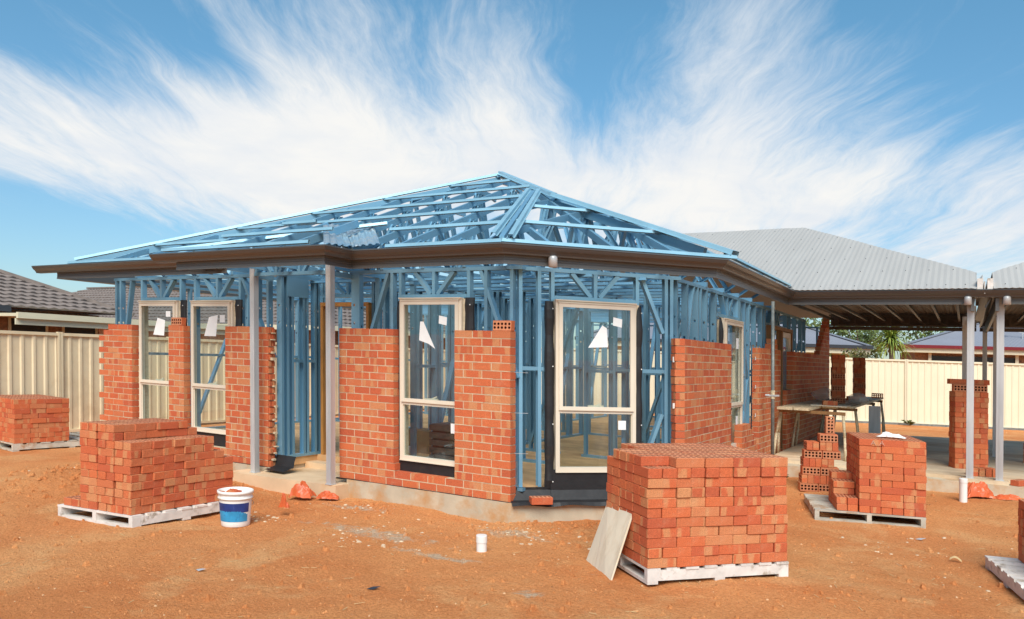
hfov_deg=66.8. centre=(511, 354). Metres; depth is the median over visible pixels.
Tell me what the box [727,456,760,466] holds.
brick
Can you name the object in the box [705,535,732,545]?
brick
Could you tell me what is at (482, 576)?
pale stones
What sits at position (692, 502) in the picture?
brick
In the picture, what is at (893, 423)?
fence plinth
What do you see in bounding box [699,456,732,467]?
brick
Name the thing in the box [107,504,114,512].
brick
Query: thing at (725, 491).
brick
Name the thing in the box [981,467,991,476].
brick
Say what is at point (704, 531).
brick
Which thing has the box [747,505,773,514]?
brick
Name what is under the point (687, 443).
brick
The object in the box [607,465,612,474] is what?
brick
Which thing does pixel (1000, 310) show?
carport
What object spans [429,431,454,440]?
cement bag
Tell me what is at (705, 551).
brick
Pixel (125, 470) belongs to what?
brick
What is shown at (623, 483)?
brick
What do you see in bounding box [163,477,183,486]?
brick
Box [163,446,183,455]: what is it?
brick
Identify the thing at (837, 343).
metal roof house
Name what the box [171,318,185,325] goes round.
brick
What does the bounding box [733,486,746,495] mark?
brick
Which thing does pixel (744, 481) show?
brick
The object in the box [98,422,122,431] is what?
brick
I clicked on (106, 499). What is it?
brick
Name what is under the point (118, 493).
brick
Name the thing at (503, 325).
brick
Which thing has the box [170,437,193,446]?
brick
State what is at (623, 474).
brick
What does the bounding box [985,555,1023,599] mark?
pallet
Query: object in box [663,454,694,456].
brick
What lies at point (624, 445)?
brick
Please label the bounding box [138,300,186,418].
window
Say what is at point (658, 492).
brick
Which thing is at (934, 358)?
window
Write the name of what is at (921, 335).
tree
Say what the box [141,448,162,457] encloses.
brick
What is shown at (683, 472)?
brick
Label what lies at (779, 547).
brick
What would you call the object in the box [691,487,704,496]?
brick
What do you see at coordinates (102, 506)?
brick
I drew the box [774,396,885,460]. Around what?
trestle table
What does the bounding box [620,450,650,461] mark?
brick
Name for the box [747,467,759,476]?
brick
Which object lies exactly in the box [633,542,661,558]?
brick
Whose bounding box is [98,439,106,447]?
brick
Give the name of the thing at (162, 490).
brick
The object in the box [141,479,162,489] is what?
brick
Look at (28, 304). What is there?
tiled house
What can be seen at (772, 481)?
brick
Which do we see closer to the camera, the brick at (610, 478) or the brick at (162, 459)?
the brick at (610, 478)
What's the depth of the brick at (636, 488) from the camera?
6.07 m
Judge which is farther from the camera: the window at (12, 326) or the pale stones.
the window at (12, 326)
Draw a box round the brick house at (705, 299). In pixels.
[31,171,1023,522]
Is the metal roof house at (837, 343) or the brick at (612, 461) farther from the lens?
the metal roof house at (837, 343)
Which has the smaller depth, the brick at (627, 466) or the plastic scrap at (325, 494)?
the brick at (627, 466)
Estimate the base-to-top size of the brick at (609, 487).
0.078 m
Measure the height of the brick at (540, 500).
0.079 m
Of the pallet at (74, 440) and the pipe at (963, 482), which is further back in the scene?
the pallet at (74, 440)
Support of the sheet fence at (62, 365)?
on the ground
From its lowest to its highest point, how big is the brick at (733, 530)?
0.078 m
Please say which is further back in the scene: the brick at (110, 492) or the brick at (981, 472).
the brick at (981, 472)
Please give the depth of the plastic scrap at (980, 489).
10.07 m
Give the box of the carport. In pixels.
[974,262,1023,480]
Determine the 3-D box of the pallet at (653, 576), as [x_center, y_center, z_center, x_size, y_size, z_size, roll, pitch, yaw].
[1.484,1.709,6.572,1.271,0.122,1.020,2,0,-17]
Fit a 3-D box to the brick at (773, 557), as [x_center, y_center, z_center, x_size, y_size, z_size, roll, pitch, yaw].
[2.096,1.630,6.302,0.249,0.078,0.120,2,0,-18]
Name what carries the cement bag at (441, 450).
on the cement bag at (441, 456)
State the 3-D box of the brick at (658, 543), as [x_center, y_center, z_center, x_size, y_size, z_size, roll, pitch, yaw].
[1.131,1.443,5.996,0.250,0.079,0.121,2,0,-17]
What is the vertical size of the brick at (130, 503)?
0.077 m
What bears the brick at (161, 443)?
on the brick at (172, 451)
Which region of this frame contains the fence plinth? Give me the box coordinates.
[654,412,1023,429]
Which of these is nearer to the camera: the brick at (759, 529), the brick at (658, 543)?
the brick at (658, 543)
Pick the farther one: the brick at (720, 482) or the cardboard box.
the cardboard box
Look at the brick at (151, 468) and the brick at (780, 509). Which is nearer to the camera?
the brick at (780, 509)
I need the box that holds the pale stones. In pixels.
[14,472,1013,618]
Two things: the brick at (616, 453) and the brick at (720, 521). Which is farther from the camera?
the brick at (616, 453)
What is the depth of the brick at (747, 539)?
6.17 m
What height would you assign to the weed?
0.168 m
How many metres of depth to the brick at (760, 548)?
6.21 m
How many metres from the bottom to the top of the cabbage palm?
3.896 m
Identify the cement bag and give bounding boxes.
[429,422,454,432]
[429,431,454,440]
[429,438,454,447]
[429,446,454,455]
[429,453,454,460]
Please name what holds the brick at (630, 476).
on the brick at (629, 486)
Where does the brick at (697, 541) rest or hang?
on the brick at (674, 552)
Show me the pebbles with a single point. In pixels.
(460, 571)
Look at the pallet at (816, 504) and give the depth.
8.90 m
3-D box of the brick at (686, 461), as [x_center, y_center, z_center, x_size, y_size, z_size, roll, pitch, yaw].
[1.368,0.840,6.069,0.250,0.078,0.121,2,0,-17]
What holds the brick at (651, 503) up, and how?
on the brick at (645, 512)
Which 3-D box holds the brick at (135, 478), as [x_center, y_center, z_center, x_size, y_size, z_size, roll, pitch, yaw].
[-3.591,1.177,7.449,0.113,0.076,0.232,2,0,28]
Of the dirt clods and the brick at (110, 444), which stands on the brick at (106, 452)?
the brick at (110, 444)
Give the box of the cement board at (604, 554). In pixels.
[586,507,631,579]
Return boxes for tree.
[803,318,850,338]
[829,320,896,358]
[899,331,943,341]
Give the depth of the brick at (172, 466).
7.71 m
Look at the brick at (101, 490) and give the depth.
7.49 m
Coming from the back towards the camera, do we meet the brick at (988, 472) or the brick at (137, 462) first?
the brick at (988, 472)
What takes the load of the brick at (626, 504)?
on the brick
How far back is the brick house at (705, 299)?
10.14 m
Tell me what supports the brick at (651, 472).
on the brick at (659, 483)
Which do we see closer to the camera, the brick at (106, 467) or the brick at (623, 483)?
the brick at (623, 483)
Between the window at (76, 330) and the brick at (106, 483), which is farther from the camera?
the window at (76, 330)
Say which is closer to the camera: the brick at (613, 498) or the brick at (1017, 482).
the brick at (613, 498)
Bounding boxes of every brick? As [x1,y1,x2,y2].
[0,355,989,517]
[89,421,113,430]
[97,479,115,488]
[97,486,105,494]
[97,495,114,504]
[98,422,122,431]
[98,431,122,440]
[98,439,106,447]
[98,447,114,456]
[98,455,106,463]
[98,463,113,472]
[98,471,106,479]
[98,502,106,510]
[105,488,115,496]
[106,423,134,432]
[106,439,133,448]
[106,456,114,464]
[107,472,114,480]
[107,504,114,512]
[114,439,141,449]
[114,465,139,474]
[115,449,140,458]
[115,457,123,465]
[115,473,123,481]
[115,489,123,497]
[115,497,140,507]
[115,505,123,513]
[116,481,141,490]
[123,431,145,439]
[123,440,151,450]
[123,473,151,482]
[123,488,151,498]
[123,504,151,514]
[124,457,151,466]
[132,422,155,431]
[138,438,164,440]
[140,464,162,473]
[140,495,162,505]
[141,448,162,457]
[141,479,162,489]
[147,438,173,448]
[152,455,173,464]
[152,470,173,479]
[152,486,172,495]
[152,501,174,511]
[162,492,183,501]
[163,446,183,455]
[163,461,182,470]
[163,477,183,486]
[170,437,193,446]
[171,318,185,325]
[173,483,193,492]
[174,453,193,461]
[174,468,193,477]
[183,444,202,453]
[183,459,203,468]
[493,320,514,330]
[529,496,552,504]
[606,482,612,492]
[606,500,612,507]
[607,455,620,468]
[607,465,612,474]
[607,474,613,484]
[607,492,619,505]
[612,485,619,495]
[613,449,643,459]
[613,467,619,477]
[613,476,619,486]
[613,503,619,510]
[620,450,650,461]
[620,460,633,473]
[620,469,626,479]
[620,478,626,489]
[620,488,625,498]
[620,497,633,511]
[621,443,651,448]
[621,545,626,555]
[624,537,633,549]
[626,471,633,482]
[626,481,632,492]
[626,490,633,501]
[626,547,633,559]
[627,452,658,463]
[627,529,633,539]
[628,445,655,448]
[629,521,633,530]
[633,483,639,494]
[633,493,640,504]
[633,503,660,517]
[633,512,640,524]
[633,523,661,538]
[633,532,640,543]
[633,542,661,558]
[633,551,640,563]
[634,446,663,448]
[634,454,668,465]
[634,464,661,478]
[634,474,641,485]
[640,486,675,497]
[640,516,675,528]
[640,535,675,548]
[641,477,676,488]
[641,496,676,508]
[641,555,675,568]
[648,443,676,444]
[655,466,676,477]
[656,445,680,446]
[661,507,690,517]
[661,527,689,537]
[662,547,691,557]
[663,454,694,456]
[664,446,688,447]
[669,456,704,467]
[670,466,690,477]
[672,443,701,444]
[675,497,704,507]
[676,488,690,497]
[676,517,704,526]
[676,536,704,546]
[676,556,704,566]
[677,478,703,487]
[690,526,717,536]
[691,468,704,477]
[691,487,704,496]
[691,507,719,516]
[691,545,718,556]
[698,443,724,444]
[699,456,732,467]
[704,467,719,477]
[704,477,732,486]
[705,487,718,496]
[705,497,732,506]
[705,516,732,526]
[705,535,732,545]
[705,554,731,564]
[718,525,746,534]
[719,448,748,449]
[719,468,732,476]
[719,487,733,496]
[719,506,747,515]
[719,544,745,554]
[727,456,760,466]
[732,534,759,544]
[732,553,759,563]
[733,467,747,476]
[733,477,759,486]
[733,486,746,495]
[733,496,760,505]
[733,515,760,525]
[737,452,766,453]
[746,454,777,455]
[746,486,759,495]
[746,524,773,534]
[746,543,772,553]
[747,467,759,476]
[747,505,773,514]
[755,456,787,466]
[759,533,786,542]
[760,467,773,476]
[760,477,785,485]
[760,486,774,495]
[760,552,786,562]
[761,495,786,504]
[761,514,787,524]
[773,505,786,514]
[773,542,786,551]
[774,467,787,476]
[774,486,786,495]
[774,524,787,533]
[822,400,837,405]
[846,396,858,399]
[871,393,882,397]
[973,466,984,476]
[973,467,977,475]
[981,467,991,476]
[986,467,994,476]
[1010,479,1023,486]
[1018,499,1023,509]
[1018,508,1023,518]
[1018,517,1023,527]
[1018,534,1023,545]
[1018,543,1021,552]
[1018,552,1023,562]
[1019,526,1023,535]
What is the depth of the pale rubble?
7.60 m
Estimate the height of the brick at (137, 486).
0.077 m
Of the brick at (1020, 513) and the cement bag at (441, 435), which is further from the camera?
the cement bag at (441, 435)
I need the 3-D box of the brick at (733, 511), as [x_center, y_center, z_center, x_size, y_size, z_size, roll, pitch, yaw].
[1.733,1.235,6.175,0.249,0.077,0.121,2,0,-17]
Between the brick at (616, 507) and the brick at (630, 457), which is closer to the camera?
the brick at (630, 457)
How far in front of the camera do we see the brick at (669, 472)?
5.95 m
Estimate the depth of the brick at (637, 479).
6.06 m
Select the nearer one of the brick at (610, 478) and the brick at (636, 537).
the brick at (636, 537)
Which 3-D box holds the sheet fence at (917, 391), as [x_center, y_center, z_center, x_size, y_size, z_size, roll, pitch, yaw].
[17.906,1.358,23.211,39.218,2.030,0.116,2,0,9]
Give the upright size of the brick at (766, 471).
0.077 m
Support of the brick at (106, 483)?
on the brick at (101, 490)
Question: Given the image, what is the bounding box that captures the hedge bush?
[841,347,876,358]
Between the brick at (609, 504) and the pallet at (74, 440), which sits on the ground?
the pallet at (74, 440)
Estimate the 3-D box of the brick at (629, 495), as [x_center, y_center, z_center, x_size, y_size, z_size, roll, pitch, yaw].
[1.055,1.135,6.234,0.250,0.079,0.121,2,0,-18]
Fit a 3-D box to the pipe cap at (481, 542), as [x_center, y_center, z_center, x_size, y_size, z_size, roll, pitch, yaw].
[-0.273,1.697,6.915,0.101,0.183,0.102,2,0,30]
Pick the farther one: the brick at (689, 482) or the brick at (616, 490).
the brick at (616, 490)
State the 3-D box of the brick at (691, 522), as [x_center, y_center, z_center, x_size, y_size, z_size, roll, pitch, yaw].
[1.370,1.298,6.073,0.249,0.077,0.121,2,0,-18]
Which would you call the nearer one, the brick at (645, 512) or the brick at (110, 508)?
the brick at (645, 512)
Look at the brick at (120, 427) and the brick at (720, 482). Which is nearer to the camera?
the brick at (720, 482)
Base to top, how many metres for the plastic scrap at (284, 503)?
0.158 m
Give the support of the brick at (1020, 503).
on the brick at (1020, 513)
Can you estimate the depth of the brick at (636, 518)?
6.07 m
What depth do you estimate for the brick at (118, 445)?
7.40 m
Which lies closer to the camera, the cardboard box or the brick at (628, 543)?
the brick at (628, 543)
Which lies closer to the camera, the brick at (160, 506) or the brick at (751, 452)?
the brick at (751, 452)
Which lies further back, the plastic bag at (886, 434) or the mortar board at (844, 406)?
the mortar board at (844, 406)
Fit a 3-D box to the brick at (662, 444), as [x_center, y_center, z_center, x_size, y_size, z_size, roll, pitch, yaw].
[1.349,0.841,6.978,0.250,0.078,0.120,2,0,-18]
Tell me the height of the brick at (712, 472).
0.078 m
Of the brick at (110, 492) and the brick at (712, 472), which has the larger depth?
the brick at (110, 492)
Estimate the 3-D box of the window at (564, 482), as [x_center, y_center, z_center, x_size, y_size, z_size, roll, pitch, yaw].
[0.750,0.497,8.473,1.526,2.162,0.187,2,0,-14]
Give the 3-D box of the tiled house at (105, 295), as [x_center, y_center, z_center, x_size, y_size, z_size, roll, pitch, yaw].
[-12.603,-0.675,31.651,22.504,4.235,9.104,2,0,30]
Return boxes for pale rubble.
[28,467,1017,599]
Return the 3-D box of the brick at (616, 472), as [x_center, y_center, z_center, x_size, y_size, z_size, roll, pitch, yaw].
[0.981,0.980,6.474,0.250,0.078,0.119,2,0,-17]
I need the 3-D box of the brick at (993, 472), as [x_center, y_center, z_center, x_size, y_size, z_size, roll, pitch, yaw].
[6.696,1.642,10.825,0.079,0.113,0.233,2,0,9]
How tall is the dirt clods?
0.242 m
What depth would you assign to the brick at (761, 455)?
6.39 m
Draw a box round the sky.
[0,0,1023,358]
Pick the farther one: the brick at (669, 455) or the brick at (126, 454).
the brick at (126, 454)
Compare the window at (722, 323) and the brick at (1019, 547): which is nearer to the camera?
the brick at (1019, 547)
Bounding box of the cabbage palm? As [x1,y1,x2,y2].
[867,330,916,358]
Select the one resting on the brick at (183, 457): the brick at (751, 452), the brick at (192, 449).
the brick at (192, 449)
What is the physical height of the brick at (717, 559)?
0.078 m
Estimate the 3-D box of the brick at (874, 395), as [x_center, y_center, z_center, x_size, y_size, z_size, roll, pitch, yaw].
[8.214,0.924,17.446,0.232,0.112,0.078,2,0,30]
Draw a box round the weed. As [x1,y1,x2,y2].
[902,420,915,424]
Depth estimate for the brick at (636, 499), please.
6.06 m
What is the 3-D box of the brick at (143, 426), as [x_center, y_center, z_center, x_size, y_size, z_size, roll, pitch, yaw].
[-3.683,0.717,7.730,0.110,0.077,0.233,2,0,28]
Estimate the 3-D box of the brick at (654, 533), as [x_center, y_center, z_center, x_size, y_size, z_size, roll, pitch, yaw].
[1.052,1.363,6.035,0.120,0.078,0.250,2,0,-17]
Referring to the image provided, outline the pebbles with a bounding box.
[0,464,1022,618]
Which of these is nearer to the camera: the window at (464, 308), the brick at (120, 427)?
the brick at (120, 427)
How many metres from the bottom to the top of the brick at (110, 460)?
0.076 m
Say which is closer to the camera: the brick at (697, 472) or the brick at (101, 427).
the brick at (697, 472)
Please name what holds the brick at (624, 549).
on the pallet at (653, 576)
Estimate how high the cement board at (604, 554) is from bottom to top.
0.626 m
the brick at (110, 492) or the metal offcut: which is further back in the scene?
the metal offcut
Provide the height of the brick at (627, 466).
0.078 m
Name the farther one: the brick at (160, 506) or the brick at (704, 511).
the brick at (160, 506)
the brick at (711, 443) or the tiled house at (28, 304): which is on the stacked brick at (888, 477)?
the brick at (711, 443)
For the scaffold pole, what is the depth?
11.70 m
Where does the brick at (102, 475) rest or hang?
on the brick at (106, 483)
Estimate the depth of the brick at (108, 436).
7.46 m
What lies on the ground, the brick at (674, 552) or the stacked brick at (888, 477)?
the stacked brick at (888, 477)
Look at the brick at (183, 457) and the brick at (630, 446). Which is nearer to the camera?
the brick at (630, 446)
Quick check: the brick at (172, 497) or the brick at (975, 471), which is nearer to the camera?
the brick at (172, 497)
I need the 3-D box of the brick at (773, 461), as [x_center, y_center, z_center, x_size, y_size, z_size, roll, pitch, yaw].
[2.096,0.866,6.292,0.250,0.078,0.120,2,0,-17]
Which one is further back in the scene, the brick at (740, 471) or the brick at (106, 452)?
the brick at (106, 452)
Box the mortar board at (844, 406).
[811,403,850,407]
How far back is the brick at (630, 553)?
6.19 m
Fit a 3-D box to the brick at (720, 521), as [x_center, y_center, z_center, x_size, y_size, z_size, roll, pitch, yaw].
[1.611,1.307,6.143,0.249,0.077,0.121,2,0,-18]
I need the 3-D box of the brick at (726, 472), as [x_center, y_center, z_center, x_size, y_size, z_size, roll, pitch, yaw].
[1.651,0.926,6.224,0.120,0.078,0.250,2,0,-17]
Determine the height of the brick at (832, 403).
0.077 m
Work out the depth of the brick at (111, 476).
7.43 m
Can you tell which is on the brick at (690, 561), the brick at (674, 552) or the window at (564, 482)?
the brick at (674, 552)
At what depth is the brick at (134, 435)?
7.60 m
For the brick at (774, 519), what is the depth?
6.23 m
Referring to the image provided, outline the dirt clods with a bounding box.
[0,464,1023,618]
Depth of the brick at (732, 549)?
6.13 m
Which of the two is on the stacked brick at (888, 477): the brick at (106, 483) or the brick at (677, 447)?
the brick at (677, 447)
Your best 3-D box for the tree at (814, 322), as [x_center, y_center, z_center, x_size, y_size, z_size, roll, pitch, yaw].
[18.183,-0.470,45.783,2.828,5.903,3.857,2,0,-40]
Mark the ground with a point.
(694, 597)
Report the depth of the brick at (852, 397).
15.91 m
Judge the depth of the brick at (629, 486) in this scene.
6.20 m
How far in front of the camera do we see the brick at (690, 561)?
6.01 m
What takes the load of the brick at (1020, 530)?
on the brick
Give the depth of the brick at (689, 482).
6.01 m
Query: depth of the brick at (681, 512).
5.97 m
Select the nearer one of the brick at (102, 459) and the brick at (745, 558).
the brick at (745, 558)
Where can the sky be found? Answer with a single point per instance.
(894, 125)
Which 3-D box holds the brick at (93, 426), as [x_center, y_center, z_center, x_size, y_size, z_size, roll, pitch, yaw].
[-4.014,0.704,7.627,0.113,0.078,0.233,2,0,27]
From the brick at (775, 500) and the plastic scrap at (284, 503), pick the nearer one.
the brick at (775, 500)
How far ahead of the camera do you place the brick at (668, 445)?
6.86 m
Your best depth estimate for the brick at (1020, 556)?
6.78 m
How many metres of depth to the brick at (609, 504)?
6.56 m
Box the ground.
[0,409,1023,618]
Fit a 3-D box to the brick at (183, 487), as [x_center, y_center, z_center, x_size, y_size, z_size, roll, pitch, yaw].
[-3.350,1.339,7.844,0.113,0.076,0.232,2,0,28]
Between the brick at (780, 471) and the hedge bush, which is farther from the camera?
the hedge bush
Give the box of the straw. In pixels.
[0,478,1013,616]
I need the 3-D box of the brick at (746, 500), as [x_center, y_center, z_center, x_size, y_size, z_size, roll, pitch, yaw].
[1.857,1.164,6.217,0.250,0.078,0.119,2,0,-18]
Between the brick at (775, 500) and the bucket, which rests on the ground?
the bucket
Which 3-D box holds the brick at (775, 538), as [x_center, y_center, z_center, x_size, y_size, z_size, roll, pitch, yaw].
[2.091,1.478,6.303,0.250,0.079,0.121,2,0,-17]
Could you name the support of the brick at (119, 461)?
on the brick at (125, 470)
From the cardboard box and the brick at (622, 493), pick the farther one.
the cardboard box
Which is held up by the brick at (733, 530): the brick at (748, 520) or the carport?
the brick at (748, 520)
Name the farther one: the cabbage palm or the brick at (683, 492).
the cabbage palm
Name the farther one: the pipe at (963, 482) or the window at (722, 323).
the window at (722, 323)
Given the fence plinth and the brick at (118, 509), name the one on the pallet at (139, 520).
the brick at (118, 509)
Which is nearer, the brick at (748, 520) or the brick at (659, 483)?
the brick at (659, 483)
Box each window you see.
[8,317,47,331]
[62,321,97,333]
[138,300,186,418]
[189,299,242,446]
[397,297,474,477]
[516,299,642,497]
[717,318,743,446]
[932,356,1014,362]
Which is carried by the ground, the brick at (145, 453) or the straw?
the straw
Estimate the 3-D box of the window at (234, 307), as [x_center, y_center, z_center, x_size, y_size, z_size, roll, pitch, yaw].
[-4.018,0.331,10.631,1.088,2.160,0.226,2,0,30]
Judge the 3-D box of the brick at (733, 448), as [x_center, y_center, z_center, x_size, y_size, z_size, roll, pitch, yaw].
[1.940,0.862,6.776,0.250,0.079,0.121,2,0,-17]
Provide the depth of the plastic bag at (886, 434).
9.00 m
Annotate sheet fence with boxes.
[0,330,444,431]
[541,347,1023,427]
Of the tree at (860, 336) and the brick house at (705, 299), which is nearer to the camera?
the brick house at (705, 299)
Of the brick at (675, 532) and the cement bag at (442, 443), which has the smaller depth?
the brick at (675, 532)
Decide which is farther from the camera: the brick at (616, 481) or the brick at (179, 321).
the brick at (179, 321)
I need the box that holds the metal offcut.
[869,406,880,433]
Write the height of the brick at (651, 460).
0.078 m
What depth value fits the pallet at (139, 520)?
7.61 m
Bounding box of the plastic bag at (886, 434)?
[877,432,905,438]
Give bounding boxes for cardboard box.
[409,428,430,453]
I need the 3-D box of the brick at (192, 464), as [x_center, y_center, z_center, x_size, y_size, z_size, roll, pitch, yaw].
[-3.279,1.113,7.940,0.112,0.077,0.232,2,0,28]
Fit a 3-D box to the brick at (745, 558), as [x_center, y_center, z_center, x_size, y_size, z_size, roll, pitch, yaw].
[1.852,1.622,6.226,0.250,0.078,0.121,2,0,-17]
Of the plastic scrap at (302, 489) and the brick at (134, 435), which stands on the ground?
the plastic scrap at (302, 489)
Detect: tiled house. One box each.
[0,269,226,334]
[72,285,453,349]
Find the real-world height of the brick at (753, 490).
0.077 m
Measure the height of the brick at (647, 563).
0.078 m
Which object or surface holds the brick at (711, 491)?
on the brick at (718, 501)
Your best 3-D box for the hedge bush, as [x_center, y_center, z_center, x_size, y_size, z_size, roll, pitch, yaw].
[11.677,0.538,26.266,1.580,1.610,1.318,2,0,30]
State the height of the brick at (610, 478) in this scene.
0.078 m
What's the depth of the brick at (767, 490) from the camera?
6.21 m
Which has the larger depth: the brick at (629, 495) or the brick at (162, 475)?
the brick at (162, 475)
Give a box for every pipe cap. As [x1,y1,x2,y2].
[476,534,486,551]
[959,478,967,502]
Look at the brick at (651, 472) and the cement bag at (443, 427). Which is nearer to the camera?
the brick at (651, 472)
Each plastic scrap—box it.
[278,492,289,507]
[288,481,316,498]
[316,490,338,499]
[967,481,996,498]
[995,494,1020,499]
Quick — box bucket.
[217,487,253,527]
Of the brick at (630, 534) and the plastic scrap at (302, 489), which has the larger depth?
the plastic scrap at (302, 489)
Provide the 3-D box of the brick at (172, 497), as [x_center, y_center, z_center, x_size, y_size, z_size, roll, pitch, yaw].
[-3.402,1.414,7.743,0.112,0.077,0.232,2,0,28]
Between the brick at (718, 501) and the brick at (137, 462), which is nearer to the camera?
the brick at (718, 501)
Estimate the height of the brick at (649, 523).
0.078 m
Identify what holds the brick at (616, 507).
on the brick
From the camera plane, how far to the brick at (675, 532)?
5.98 m
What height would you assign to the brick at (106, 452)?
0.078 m
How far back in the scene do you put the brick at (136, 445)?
7.39 m
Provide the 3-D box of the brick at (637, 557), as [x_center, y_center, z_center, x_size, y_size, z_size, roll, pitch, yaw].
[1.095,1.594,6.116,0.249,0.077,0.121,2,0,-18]
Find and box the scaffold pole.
[765,301,778,454]
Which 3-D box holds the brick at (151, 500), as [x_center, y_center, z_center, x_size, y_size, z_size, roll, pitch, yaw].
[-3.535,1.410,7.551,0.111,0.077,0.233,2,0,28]
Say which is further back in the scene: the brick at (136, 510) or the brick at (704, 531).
the brick at (136, 510)
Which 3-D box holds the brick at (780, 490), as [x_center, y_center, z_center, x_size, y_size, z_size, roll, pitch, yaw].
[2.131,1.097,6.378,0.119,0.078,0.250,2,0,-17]
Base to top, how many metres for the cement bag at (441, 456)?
0.100 m
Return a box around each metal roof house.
[575,323,873,357]
[887,323,1023,363]
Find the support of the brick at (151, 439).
on the brick at (145, 453)
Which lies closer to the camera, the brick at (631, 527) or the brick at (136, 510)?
the brick at (631, 527)
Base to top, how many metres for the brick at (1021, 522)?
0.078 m
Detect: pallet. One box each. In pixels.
[0,431,80,451]
[58,501,219,527]
[617,553,788,584]
[804,494,925,527]
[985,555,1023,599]
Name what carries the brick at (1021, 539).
on the brick
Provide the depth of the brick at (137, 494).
7.39 m
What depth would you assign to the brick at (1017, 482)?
10.26 m
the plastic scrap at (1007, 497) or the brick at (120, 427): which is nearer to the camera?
the brick at (120, 427)
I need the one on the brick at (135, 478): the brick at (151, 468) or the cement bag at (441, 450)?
the brick at (151, 468)
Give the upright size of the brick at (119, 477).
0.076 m
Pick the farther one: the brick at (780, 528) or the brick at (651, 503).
the brick at (780, 528)
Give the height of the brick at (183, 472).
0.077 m
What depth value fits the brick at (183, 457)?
7.80 m
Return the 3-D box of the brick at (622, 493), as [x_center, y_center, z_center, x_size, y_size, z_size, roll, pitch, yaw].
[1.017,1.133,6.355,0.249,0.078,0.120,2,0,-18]
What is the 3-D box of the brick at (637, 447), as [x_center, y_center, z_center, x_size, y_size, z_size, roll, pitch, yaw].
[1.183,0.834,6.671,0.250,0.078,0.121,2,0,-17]
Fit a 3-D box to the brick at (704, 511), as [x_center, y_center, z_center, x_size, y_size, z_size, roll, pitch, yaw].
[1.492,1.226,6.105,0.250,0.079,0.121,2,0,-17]
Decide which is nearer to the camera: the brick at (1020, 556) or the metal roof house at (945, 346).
the brick at (1020, 556)

